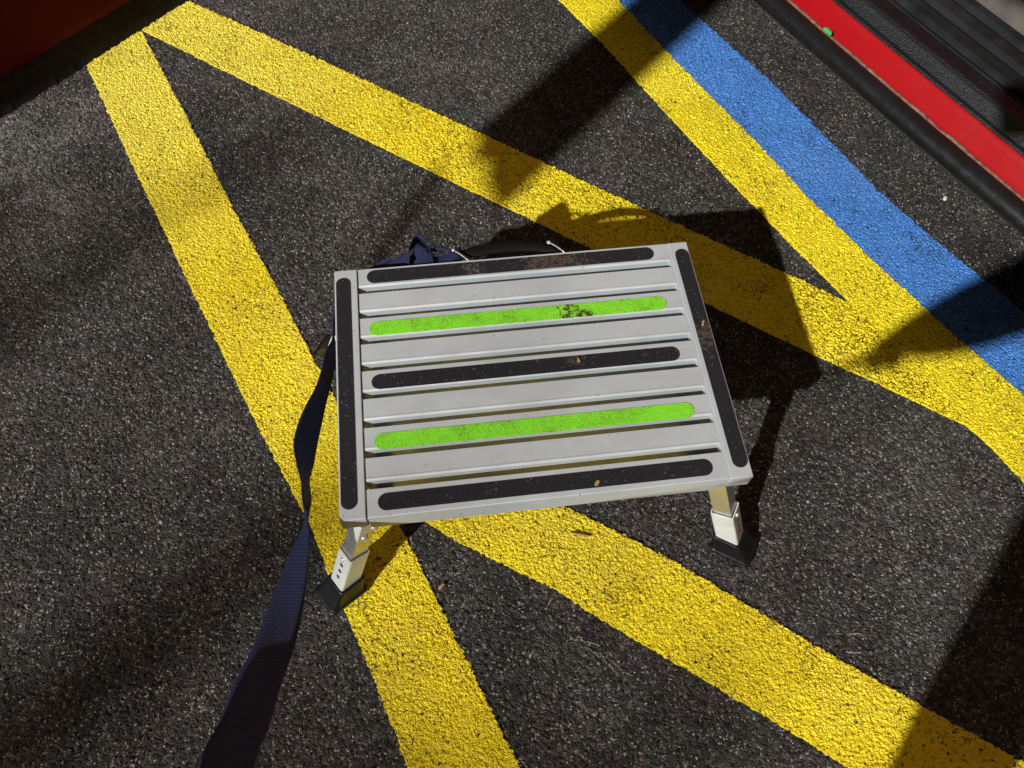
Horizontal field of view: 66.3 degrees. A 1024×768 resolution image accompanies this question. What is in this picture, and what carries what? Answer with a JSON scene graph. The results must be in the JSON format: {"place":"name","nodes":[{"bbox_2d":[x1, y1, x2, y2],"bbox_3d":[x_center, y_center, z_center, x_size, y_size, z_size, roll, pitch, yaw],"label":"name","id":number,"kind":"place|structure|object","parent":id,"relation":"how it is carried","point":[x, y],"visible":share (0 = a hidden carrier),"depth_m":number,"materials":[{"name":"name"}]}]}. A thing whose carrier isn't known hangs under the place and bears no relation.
{"place":"outdoors","nodes":[
{"label":"outdoors","id":0,"kind":"place"},
{"bbox_2d":[0,0,1023,767],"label":"ground","id":1,"kind":"structure","parent":0,"point":[150,518],"depth_m":1.18,"materials":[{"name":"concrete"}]},
{"bbox_2d":[0,0,189,118],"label":"parked vehicle","id":2,"kind":"object","parent":1,"relation":"on","point":[45,45],"visible":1,"depth_m":1.50,"materials":[{"name":"red paint"}]},
{"bbox_2d":[87,31,519,767],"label":"yellow line","id":3,"kind":"object","parent":1,"relation":"on","point":[439,687],"visible":0.86,"depth_m":1.22,"materials":[{"name":"paint"}]},
{"bbox_2d":[313,240,757,615],"bbox_3d":[0.020,0.035,1.085,0.627,0.236,0.449,-6,62,-5],"label":"step stool","id":4,"kind":"object","parent":1,"relation":"on","point":[456,375],"visible":0.98,"depth_m":0.98,"materials":[{"name":"grey metal"}]},
{"bbox_2d":[197,235,460,767],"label":"webbing strap","id":5,"kind":"object","parent":4,"relation":"attached to","point":[238,736],"visible":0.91,"depth_m":0.75,"materials":[{"name":"blue fabric"}]},
{"bbox_2d":[142,1,966,424],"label":"yellow line","id":6,"kind":"object","parent":1,"relation":"on","point":[760,295],"visible":0.95,"depth_m":1.43,"materials":[{"name":"paint"}]},
{"bbox_2d":[396,476,1023,767],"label":"yellow line","id":7,"kind":"object","parent":1,"relation":"on","point":[790,666],"visible":0.73,"depth_m":1.06,"materials":[{"name":"paint"}]},
{"bbox_2d":[569,532,589,536],"bbox_3d":[0.097,0.215,1.122,0.031,0.003,0.010,-6,62,-5],"label":"twig","id":8,"kind":"object","parent":7,"relation":"on","point":[579,534],"visible":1,"depth_m":1.12,"materials":[{"name":"beige wood"}]},
{"bbox_2d":[559,0,1023,482],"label":"yellow line","id":9,"kind":"object","parent":1,"relation":"on","point":[886,304],"visible":1,"depth_m":1.39,"materials":[{"name":"paint"}]},
{"bbox_2d":[619,0,1023,394],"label":"blue line","id":10,"kind":"object","parent":1,"relation":"on","point":[936,285],"visible":1,"depth_m":1.45,"materials":[{"name":"paint"}]},
{"bbox_2d":[752,0,1023,236],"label":"parked vehicle","id":11,"kind":"object","parent":1,"relation":"on","point":[940,83],"visible":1,"depth_m":1.14,"materials":[{"name":"red metal"}]},
{"bbox_2d":[823,27,831,35],"bbox_3d":[0.475,-0.530,1.181,0.010,0.004,0.016,-6,62,-5],"label":"plastic tab","id":12,"kind":"object","parent":11,"relation":"on","point":[827,31],"visible":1,"depth_m":1.18,"materials":[{"name":"green plastic"}]}
]}

